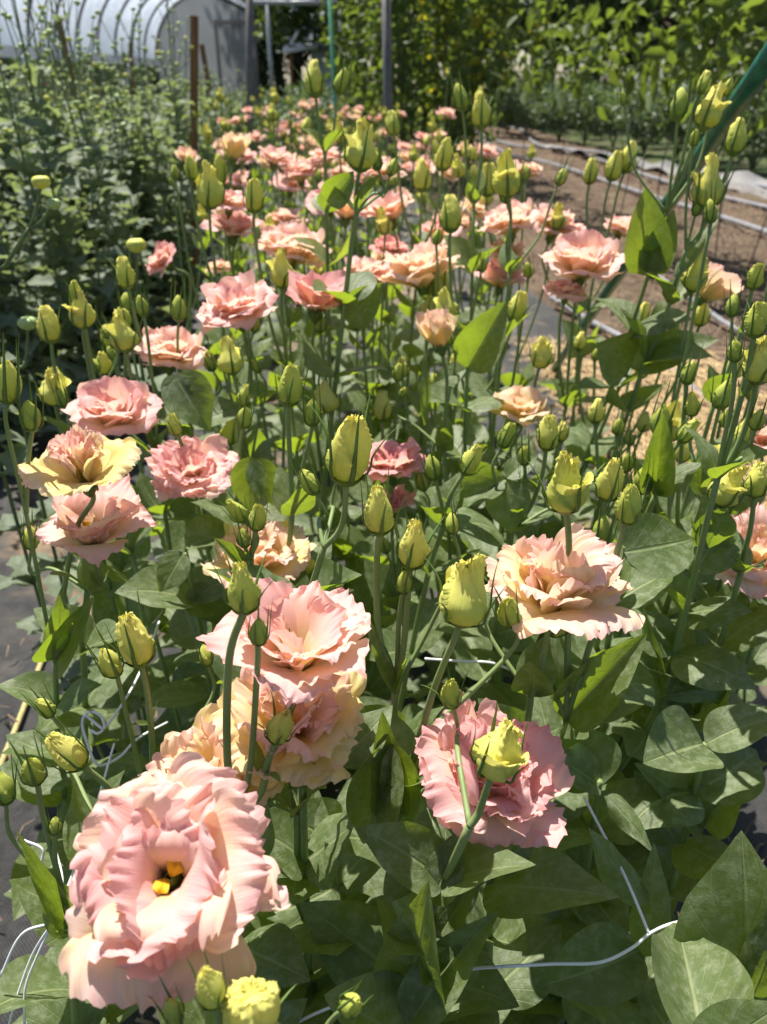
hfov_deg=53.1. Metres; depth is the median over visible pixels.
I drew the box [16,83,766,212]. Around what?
ground
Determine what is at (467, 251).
lisianthus plant
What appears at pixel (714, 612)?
lisianthus plant
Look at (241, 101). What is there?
chrysanthemum plant
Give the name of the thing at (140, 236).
chrysanthemum plant
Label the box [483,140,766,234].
drip line
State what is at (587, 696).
lisianthus plant
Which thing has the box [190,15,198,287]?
wooden stake
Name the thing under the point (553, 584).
lisianthus plant
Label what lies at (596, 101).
shrub
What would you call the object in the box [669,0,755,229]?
trellised vine
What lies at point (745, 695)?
lisianthus shoot
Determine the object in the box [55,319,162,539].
lisianthus plant
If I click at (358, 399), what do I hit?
lisianthus plant
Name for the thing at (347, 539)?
lisianthus plant
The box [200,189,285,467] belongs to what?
lisianthus plant
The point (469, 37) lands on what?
trellised vine
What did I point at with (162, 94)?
chrysanthemum plant
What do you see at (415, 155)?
lisianthus plant
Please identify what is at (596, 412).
lisianthus plant
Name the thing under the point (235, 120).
lisianthus plant
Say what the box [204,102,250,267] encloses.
lisianthus plant
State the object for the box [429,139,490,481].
lisianthus plant
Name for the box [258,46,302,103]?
shrub
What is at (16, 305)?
chrysanthemum plant
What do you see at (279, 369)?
lisianthus plant
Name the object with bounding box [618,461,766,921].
lisianthus plant
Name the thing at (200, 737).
lisianthus plant
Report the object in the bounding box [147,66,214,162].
chrysanthemum plant
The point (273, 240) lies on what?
lisianthus plant
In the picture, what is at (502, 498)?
lisianthus shoot
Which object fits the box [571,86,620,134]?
shrub
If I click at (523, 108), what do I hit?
shrub
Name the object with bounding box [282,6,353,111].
shed
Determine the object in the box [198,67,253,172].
chrysanthemum plant
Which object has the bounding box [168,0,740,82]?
sky
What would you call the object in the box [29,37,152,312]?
chrysanthemum plant
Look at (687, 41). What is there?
trellised vine
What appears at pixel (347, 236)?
lisianthus plant
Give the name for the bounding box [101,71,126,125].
chrysanthemum plant
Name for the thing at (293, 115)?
lisianthus plant
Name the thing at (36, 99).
chrysanthemum plant
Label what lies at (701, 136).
shrub
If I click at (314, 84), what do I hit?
lisianthus plant
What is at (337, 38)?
trellised vine
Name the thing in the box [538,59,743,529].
lisianthus plant
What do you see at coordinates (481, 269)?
lisianthus plant
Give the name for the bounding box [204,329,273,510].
lisianthus plant
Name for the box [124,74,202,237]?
chrysanthemum plant
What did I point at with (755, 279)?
lisianthus plant
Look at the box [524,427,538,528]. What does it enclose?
lisianthus shoot
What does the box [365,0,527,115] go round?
tree
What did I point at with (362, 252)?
lisianthus plant
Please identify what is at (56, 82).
chrysanthemum plant
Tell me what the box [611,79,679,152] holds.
shrub
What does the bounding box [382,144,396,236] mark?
lisianthus plant
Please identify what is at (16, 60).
shrub
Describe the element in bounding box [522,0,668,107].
tree
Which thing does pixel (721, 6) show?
trellised vine
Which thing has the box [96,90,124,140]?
chrysanthemum plant
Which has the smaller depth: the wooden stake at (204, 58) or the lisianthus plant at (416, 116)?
the lisianthus plant at (416, 116)
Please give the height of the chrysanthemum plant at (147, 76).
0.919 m
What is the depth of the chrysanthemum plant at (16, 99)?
4.53 m
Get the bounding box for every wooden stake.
[55,21,78,118]
[128,43,135,113]
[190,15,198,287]
[199,44,228,189]
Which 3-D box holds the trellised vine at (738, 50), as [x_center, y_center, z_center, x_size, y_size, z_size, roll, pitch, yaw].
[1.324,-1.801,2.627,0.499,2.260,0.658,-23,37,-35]
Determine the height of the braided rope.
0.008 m
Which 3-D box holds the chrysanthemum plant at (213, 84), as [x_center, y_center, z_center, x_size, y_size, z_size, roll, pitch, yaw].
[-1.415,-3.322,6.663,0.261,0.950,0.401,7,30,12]
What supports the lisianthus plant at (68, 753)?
on the bed fabric
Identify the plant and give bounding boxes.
[0,0,94,277]
[0,0,123,437]
[0,14,81,358]
[0,19,54,139]
[0,28,10,209]
[0,61,46,222]
[0,84,80,265]
[0,86,33,173]
[0,89,37,240]
[0,118,68,347]
[0,128,105,378]
[0,146,104,343]
[0,176,97,694]
[0,190,73,400]
[0,201,79,436]
[0,213,43,444]
[0,222,20,291]
[0,316,98,689]
[0,333,141,920]
[0,731,107,1023]
[3,46,38,202]
[3,69,34,136]
[4,73,37,135]
[6,80,86,208]
[6,474,156,867]
[9,680,138,1023]
[10,94,100,327]
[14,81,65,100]
[18,79,72,141]
[19,90,80,138]
[21,296,156,734]
[23,0,172,376]
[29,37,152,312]
[33,286,136,749]
[34,57,96,113]
[43,15,134,311]
[45,61,81,188]
[46,278,181,756]
[47,26,98,205]
[47,67,129,270]
[47,69,105,206]
[49,0,151,330]
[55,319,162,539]
[56,375,205,751]
[58,751,307,1023]
[62,80,104,140]
[76,0,158,185]
[82,591,215,777]
[86,78,148,169]
[87,7,178,305]
[92,102,163,307]
[95,39,133,143]
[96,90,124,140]
[98,62,159,114]
[101,66,178,291]
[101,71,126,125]
[101,87,137,167]
[102,279,190,743]
[103,250,221,664]
[114,67,153,115]
[116,0,205,324]
[116,74,174,178]
[116,81,189,250]
[117,49,164,221]
[117,68,171,178]
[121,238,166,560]
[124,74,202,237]
[126,64,162,114]
[134,73,161,124]
[134,80,163,178]
[134,324,206,681]
[137,703,284,915]
[144,1,201,250]
[144,240,213,500]
[144,434,239,678]
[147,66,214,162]
[148,948,373,1023]
[151,56,213,211]
[152,76,189,140]
[157,101,214,238]
[160,83,172,127]
[162,377,257,519]
[167,167,225,434]
[168,74,213,129]
[168,156,226,436]
[174,123,219,358]
[177,150,274,460]
[182,69,225,184]
[186,87,216,143]
[191,105,240,346]
[196,270,278,497]
[196,571,371,1023]
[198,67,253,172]
[198,88,235,188]
[200,87,223,160]
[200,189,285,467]
[200,514,317,588]
[201,131,280,428]
[202,67,234,172]
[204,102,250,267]
[204,258,267,437]
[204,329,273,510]
[207,487,272,682]
[209,550,309,988]
[211,100,243,275]
[211,148,263,434]
[212,667,392,1023]
[213,124,247,275]
[215,87,278,389]
[215,98,256,269]
[217,230,253,432]
[218,374,285,502]
[219,390,399,807]
[220,117,273,406]
[223,79,243,133]
[225,132,288,360]
[229,80,253,164]
[234,76,253,170]
[234,165,253,268]
[238,172,350,542]
[239,124,270,281]
[242,95,272,209]
[244,91,268,257]
[245,108,274,281]
[249,221,331,475]
[252,92,272,207]
[252,108,272,222]
[254,172,300,468]
[258,144,343,456]
[259,104,274,209]
[261,87,272,139]
[261,106,277,211]
[265,159,406,499]
[266,102,319,457]
[266,111,280,208]
[267,115,283,307]
[268,122,302,271]
[269,87,319,385]
[269,127,304,308]
[272,349,331,585]
[273,133,292,368]
[276,127,297,306]
[278,102,296,206]
[278,112,336,355]
[278,119,302,268]
[284,193,322,374]
[285,96,319,311]
[286,269,382,695]
[291,46,369,533]
[291,105,312,218]
[291,144,315,220]
[292,109,304,202]
[293,120,310,229]
[293,148,311,267]
[293,211,335,541]
[294,116,402,541]
[295,131,323,316]
[296,120,310,213]
[297,97,314,186]
[297,100,315,224]
[299,665,539,1021]
[303,97,318,183]
[304,310,363,590]
[305,117,374,526]
[306,134,348,348]
[308,162,342,366]
[309,98,323,181]
[312,175,344,422]
[313,136,355,355]
[314,100,321,189]
[316,119,333,341]
[321,104,326,133]
[322,553,521,907]
[325,143,352,355]
[327,114,346,261]
[332,111,343,236]
[333,141,351,266]
[333,189,416,537]
[334,174,390,419]
[334,468,460,879]
[337,99,353,190]
[337,432,498,801]
[338,175,386,412]
[338,255,405,571]
[339,105,353,145]
[340,95,361,144]
[341,124,351,234]
[342,96,359,189]
[345,126,354,230]
[345,353,419,700]
[352,126,375,364]
[353,129,378,321]
[354,173,392,364]
[355,87,363,188]
[356,234,415,512]
[358,185,373,335]
[361,436,431,788]
[363,206,406,538]
[367,101,382,146]
[368,91,386,257]
[368,106,463,518]
[369,107,380,233]
[370,130,397,314]
[375,113,382,154]
[375,122,383,152]
[377,236,464,596]
[378,93,383,156]
[378,110,424,404]
[378,117,392,233]
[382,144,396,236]
[384,176,413,424]
[389,155,437,450]
[391,353,468,687]
[393,89,405,188]
[393,305,471,707]
[395,109,411,290]
[398,129,444,329]
[401,135,432,347]
[402,248,489,580]
[410,110,434,248]
[411,112,472,317]
[411,116,438,366]
[414,110,446,219]
[414,189,537,688]
[414,689,619,1023]
[415,217,461,596]
[416,107,430,222]
[417,152,476,483]
[424,154,456,354]
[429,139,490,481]
[430,140,473,407]
[432,404,566,711]
[435,67,455,250]
[441,147,574,687]
[444,63,501,443]
[446,194,494,442]
[457,155,543,424]
[463,385,552,690]
[464,450,649,1023]
[465,165,489,310]
[466,522,644,1023]
[467,85,497,380]
[468,145,493,415]
[474,197,539,514]
[486,143,536,379]
[488,253,557,676]
[497,153,573,492]
[504,228,624,681]
[524,409,709,739]
[528,203,631,519]
[535,134,651,521]
[535,262,743,515]
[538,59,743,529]
[557,409,656,673]
[562,454,638,842]
[571,437,646,743]
[572,328,647,518]
[579,298,716,498]
[580,109,764,529]
[585,392,695,516]
[592,299,766,857]
[592,465,761,865]
[612,358,752,638]
[613,377,681,542]
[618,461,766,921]
[641,498,766,773]
[642,179,725,518]
[658,262,766,584]
[667,341,720,608]
[694,355,766,633]
[694,414,766,651]
[728,287,766,514]
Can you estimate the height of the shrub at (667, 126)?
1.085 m
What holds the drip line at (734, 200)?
on the path
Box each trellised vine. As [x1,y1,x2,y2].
[316,0,372,151]
[327,0,382,127]
[341,0,403,157]
[367,0,436,181]
[369,0,419,139]
[398,0,458,154]
[412,0,473,173]
[426,0,501,171]
[437,2,487,143]
[438,0,538,180]
[468,0,514,134]
[494,0,532,133]
[507,0,582,203]
[520,0,554,126]
[554,0,615,201]
[563,0,593,125]
[578,0,690,239]
[588,0,627,96]
[622,0,662,91]
[637,0,729,197]
[643,0,755,204]
[660,0,697,85]
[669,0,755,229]
[698,10,726,72]
[702,0,766,250]
[709,0,766,308]
[723,0,766,270]
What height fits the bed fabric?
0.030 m
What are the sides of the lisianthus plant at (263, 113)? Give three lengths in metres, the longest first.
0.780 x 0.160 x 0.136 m
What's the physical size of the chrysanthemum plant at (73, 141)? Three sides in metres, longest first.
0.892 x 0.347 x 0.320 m
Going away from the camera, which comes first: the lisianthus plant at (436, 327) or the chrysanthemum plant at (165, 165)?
the lisianthus plant at (436, 327)
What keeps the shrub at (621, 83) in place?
on the ground at (654, 155)
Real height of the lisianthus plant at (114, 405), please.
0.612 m
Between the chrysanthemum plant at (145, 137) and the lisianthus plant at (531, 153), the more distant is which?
the chrysanthemum plant at (145, 137)
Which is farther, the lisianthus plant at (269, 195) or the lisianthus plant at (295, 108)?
the lisianthus plant at (269, 195)
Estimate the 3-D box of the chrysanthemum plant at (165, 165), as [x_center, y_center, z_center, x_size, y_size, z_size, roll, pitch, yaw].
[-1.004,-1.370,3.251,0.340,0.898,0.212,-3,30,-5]
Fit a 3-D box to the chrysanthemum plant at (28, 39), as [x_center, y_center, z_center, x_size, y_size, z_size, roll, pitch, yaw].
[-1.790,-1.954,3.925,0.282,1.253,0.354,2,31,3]
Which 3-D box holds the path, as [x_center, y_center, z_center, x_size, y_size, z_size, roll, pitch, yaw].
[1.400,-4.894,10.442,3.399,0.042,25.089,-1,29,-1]
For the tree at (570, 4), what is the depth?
15.69 m
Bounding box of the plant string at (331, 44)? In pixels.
[328,0,343,268]
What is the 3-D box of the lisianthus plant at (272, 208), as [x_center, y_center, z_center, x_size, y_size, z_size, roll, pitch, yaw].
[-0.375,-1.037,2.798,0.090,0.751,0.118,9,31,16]
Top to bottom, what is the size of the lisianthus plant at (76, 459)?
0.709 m
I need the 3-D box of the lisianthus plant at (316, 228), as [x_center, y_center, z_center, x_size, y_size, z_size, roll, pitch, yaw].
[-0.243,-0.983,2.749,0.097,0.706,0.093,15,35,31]
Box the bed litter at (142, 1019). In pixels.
[0,249,766,1023]
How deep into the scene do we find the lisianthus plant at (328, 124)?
2.48 m
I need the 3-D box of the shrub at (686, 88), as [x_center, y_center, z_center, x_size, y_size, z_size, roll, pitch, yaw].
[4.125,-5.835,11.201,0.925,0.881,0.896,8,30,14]
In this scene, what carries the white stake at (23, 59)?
on the ground at (654, 155)
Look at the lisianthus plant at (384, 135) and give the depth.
3.71 m
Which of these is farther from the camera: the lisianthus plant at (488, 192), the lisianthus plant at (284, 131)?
the lisianthus plant at (284, 131)
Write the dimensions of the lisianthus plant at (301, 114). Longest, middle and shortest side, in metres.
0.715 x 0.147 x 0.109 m
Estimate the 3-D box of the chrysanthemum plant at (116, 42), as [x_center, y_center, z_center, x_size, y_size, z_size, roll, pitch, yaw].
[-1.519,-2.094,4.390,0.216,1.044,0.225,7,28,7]
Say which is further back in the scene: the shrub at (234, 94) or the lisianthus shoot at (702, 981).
the shrub at (234, 94)
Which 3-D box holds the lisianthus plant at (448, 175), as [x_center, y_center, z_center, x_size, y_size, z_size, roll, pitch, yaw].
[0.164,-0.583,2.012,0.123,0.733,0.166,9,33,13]
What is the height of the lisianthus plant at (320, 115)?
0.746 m
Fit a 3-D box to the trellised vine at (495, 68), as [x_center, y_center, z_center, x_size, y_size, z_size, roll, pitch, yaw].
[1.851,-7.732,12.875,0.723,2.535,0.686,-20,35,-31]
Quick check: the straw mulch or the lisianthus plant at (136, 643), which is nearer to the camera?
the lisianthus plant at (136, 643)
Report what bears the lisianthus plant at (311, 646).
on the bed fabric
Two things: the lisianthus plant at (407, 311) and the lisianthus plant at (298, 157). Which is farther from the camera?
the lisianthus plant at (298, 157)
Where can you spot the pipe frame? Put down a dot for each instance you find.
(266, 3)
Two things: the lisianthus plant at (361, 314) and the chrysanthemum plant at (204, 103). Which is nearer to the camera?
the lisianthus plant at (361, 314)
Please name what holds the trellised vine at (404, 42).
on the path
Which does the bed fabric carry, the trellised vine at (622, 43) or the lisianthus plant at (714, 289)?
the lisianthus plant at (714, 289)
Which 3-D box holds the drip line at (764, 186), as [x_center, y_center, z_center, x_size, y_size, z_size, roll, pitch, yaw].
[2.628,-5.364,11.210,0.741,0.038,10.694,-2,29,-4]
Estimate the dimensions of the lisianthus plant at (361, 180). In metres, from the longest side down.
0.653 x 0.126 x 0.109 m
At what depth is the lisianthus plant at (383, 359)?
1.65 m
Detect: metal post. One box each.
[246,0,252,184]
[381,0,392,190]
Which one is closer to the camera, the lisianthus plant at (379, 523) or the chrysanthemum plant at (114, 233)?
the lisianthus plant at (379, 523)
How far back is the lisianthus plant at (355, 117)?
4.56 m
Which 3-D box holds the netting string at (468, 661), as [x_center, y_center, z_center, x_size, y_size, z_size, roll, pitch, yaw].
[0.100,0.160,0.646,0.130,0.101,0.028,4,30,8]
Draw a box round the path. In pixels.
[365,116,766,472]
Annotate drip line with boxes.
[476,131,766,209]
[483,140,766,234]
[508,126,766,188]
[549,295,741,421]
[659,275,746,336]
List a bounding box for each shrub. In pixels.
[0,57,15,83]
[6,58,47,97]
[11,58,68,95]
[47,60,113,100]
[85,63,139,91]
[111,42,159,101]
[183,76,264,135]
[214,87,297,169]
[253,84,314,154]
[257,80,333,154]
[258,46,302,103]
[286,71,345,136]
[320,77,383,150]
[482,62,542,131]
[498,81,557,138]
[522,74,570,132]
[529,73,588,139]
[552,76,619,143]
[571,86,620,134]
[581,67,650,147]
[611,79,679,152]
[614,71,665,140]
[644,85,689,144]
[649,58,730,157]
[683,62,766,155]
[723,89,766,170]
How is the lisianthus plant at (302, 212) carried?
on the bed fabric
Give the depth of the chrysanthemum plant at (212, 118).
5.13 m
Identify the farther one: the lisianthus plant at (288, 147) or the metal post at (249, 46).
the metal post at (249, 46)
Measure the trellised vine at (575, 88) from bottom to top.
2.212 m
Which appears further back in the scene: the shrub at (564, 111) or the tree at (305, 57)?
the tree at (305, 57)
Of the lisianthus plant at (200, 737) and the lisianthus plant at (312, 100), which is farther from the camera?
the lisianthus plant at (312, 100)
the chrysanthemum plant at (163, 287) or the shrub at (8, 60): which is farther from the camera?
the shrub at (8, 60)
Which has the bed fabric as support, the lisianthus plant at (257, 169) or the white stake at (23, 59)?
the lisianthus plant at (257, 169)
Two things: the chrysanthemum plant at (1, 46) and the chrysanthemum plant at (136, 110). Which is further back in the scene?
the chrysanthemum plant at (136, 110)
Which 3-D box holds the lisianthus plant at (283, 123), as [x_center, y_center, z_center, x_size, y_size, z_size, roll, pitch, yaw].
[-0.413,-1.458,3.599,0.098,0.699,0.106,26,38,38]
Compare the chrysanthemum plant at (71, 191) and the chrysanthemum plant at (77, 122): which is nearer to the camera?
the chrysanthemum plant at (71, 191)
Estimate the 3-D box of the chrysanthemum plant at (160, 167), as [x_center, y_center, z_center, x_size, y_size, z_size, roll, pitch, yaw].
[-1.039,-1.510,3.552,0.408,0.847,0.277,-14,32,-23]
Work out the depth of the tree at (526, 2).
23.36 m
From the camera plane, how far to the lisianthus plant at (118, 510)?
0.55 m
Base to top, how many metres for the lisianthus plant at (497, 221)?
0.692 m
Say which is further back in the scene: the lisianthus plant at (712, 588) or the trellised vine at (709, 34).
the trellised vine at (709, 34)
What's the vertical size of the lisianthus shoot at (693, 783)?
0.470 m
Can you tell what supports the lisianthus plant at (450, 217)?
on the bed fabric
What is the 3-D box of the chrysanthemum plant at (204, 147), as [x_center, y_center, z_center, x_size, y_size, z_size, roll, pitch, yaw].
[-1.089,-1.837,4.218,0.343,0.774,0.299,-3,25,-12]
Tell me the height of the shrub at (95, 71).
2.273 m
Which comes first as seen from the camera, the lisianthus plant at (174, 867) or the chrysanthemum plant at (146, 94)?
the lisianthus plant at (174, 867)
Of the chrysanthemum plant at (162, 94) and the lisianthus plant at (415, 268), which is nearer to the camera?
the lisianthus plant at (415, 268)
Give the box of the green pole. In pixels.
[550,42,766,373]
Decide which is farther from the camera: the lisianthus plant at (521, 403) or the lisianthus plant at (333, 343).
the lisianthus plant at (333, 343)
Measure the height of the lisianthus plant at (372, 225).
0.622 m
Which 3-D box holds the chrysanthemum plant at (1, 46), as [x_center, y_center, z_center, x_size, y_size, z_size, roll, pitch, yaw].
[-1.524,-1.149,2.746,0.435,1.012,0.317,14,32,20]
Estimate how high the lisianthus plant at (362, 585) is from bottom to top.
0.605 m
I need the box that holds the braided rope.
[0,560,79,764]
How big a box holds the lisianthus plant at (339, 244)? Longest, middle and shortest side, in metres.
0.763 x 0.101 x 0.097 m
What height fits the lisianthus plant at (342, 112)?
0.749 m
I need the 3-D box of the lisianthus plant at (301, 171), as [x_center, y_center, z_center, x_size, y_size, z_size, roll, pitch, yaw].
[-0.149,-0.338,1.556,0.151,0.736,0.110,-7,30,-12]
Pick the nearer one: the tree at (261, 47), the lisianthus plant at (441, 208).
the lisianthus plant at (441, 208)
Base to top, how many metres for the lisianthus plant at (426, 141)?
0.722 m
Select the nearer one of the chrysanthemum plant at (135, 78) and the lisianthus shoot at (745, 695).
the lisianthus shoot at (745, 695)
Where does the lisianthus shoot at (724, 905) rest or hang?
on the bed fabric
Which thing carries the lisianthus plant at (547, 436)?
on the bed fabric
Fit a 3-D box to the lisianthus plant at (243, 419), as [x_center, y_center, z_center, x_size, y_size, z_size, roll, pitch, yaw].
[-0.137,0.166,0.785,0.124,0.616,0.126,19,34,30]
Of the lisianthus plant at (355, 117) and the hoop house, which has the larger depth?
the hoop house
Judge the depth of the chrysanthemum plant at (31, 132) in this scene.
3.39 m
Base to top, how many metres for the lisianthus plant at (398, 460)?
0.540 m
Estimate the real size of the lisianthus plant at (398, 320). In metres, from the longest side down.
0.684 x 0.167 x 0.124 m
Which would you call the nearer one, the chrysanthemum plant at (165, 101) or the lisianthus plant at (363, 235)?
the lisianthus plant at (363, 235)
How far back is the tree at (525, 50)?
21.42 m
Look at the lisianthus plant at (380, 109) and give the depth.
5.01 m
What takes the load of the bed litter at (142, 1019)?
on the bed fabric
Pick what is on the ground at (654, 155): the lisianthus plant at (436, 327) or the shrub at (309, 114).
the shrub at (309, 114)
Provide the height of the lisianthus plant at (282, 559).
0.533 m
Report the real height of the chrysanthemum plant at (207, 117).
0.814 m
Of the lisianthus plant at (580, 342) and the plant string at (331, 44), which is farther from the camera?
the plant string at (331, 44)
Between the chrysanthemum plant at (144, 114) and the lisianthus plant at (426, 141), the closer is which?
the lisianthus plant at (426, 141)
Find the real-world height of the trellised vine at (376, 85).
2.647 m
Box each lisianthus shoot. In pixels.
[81,718,148,779]
[115,514,227,728]
[152,370,246,683]
[192,457,300,624]
[259,797,380,1023]
[324,911,499,1023]
[344,591,395,784]
[413,301,506,703]
[434,456,552,720]
[511,729,650,1023]
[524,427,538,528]
[536,827,670,1023]
[547,516,591,525]
[550,512,693,870]
[576,510,593,523]
[624,704,766,1008]
[639,831,766,1023]
[651,922,766,1023]
[726,596,766,708]
[730,651,766,706]
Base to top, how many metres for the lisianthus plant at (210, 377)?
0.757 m
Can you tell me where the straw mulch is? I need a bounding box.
[509,334,766,515]
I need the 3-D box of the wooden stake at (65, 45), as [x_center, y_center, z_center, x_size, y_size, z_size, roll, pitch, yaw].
[-1.935,-2.443,4.936,0.037,1.213,0.036,-3,29,1]
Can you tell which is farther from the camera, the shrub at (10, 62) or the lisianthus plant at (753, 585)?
the shrub at (10, 62)
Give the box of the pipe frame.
[253,0,343,95]
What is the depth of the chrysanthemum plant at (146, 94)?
5.93 m
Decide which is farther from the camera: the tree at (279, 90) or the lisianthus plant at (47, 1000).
the tree at (279, 90)
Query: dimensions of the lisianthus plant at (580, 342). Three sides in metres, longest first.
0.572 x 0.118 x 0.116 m
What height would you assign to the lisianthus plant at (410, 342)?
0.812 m
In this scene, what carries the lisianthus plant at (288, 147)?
on the bed fabric
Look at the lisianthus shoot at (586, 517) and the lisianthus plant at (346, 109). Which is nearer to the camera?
the lisianthus shoot at (586, 517)
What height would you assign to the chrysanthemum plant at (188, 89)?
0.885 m
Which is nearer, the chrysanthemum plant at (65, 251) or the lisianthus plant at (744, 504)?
the lisianthus plant at (744, 504)
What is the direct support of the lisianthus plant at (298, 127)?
on the bed fabric
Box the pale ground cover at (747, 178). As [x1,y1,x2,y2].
[531,140,766,198]
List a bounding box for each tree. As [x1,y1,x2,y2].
[165,6,284,66]
[242,0,306,94]
[253,2,369,92]
[273,40,371,107]
[288,49,310,67]
[297,0,459,107]
[318,0,466,115]
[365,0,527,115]
[445,0,660,95]
[452,0,560,114]
[457,0,559,69]
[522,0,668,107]
[527,0,722,77]
[553,0,675,123]
[607,28,666,71]
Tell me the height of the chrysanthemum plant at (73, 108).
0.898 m
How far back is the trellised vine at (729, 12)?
3.68 m
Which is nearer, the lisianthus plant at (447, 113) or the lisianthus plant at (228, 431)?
the lisianthus plant at (228, 431)
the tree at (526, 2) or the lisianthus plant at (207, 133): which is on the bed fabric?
the lisianthus plant at (207, 133)
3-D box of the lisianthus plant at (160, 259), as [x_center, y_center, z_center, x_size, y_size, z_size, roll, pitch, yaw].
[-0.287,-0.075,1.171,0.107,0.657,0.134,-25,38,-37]
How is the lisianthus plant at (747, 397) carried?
on the bed fabric
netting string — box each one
[0,743,114,1023]
[81,621,167,766]
[299,796,676,1022]
[425,658,509,670]
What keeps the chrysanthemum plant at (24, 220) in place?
on the bed fabric
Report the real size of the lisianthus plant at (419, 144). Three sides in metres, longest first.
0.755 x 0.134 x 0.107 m
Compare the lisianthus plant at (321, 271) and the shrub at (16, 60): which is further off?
the shrub at (16, 60)
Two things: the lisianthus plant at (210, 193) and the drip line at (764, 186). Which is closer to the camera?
the lisianthus plant at (210, 193)
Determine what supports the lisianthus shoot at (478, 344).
on the bed fabric
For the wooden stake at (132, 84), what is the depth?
5.63 m
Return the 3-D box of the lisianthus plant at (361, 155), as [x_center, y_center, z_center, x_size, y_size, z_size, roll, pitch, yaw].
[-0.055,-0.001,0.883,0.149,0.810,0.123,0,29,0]
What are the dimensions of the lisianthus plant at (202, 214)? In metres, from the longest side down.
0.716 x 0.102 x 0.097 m
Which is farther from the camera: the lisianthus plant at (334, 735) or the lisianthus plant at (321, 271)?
the lisianthus plant at (321, 271)
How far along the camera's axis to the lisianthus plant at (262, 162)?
2.63 m
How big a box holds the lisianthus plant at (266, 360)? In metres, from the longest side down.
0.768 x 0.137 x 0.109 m
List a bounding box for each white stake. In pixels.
[18,55,27,102]
[126,64,130,107]
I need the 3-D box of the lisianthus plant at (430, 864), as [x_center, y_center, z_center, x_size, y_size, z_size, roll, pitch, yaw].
[0.009,0.336,0.498,0.097,0.602,0.131,-15,33,-25]
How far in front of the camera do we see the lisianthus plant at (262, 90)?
6.03 m
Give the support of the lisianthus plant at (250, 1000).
on the bed fabric
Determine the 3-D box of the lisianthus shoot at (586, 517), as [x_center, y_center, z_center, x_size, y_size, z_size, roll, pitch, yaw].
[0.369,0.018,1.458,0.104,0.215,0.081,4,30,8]
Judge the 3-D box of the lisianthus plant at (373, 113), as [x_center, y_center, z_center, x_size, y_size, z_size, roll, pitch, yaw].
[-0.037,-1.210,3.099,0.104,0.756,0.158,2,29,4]
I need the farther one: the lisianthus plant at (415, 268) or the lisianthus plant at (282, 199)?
the lisianthus plant at (282, 199)
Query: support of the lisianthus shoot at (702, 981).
on the bed fabric
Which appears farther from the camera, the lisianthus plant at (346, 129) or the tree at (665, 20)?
the tree at (665, 20)
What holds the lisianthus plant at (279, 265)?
on the bed fabric
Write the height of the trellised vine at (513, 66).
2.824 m
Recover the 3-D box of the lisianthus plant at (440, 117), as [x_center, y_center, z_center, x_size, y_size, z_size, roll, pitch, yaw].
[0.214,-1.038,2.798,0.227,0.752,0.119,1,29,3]
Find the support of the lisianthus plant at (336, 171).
on the bed fabric
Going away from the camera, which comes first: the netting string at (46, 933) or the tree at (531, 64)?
the netting string at (46, 933)
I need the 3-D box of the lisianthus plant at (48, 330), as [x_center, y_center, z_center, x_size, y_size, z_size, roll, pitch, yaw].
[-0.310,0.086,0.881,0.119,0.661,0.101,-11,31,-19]
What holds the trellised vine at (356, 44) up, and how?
on the ground at (654, 155)
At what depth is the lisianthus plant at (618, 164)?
1.13 m
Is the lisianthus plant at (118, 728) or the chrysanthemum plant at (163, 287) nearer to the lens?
the lisianthus plant at (118, 728)
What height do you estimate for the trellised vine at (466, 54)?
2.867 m
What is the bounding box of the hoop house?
[0,0,260,111]
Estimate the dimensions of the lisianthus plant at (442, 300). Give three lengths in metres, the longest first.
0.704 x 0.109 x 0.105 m
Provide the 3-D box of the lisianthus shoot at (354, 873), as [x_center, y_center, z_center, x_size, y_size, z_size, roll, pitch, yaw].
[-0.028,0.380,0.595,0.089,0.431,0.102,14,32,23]
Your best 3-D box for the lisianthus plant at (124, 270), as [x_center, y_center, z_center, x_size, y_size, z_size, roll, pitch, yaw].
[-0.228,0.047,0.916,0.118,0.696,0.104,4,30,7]
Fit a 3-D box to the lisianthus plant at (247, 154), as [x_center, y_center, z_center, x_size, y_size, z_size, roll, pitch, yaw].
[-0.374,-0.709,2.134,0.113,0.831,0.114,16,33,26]
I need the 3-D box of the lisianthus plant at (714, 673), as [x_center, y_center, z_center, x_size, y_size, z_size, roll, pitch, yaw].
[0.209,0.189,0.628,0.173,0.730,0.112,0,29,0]
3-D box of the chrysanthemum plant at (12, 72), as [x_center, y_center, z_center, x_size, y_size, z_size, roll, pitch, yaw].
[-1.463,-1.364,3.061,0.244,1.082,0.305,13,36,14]
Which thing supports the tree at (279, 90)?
on the ground at (654, 155)
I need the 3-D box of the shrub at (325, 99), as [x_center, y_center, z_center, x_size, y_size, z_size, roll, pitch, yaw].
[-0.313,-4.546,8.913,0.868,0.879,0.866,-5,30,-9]
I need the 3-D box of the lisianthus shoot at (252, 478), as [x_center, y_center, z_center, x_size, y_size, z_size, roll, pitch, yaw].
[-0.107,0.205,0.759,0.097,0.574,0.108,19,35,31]
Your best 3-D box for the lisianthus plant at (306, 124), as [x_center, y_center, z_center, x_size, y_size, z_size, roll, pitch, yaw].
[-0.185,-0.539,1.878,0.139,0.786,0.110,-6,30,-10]
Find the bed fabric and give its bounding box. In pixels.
[0,170,766,1023]
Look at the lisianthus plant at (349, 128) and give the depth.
4.01 m
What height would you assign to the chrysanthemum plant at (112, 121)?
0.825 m
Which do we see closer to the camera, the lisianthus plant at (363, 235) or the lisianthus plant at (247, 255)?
the lisianthus plant at (363, 235)
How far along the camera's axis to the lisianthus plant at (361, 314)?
0.80 m

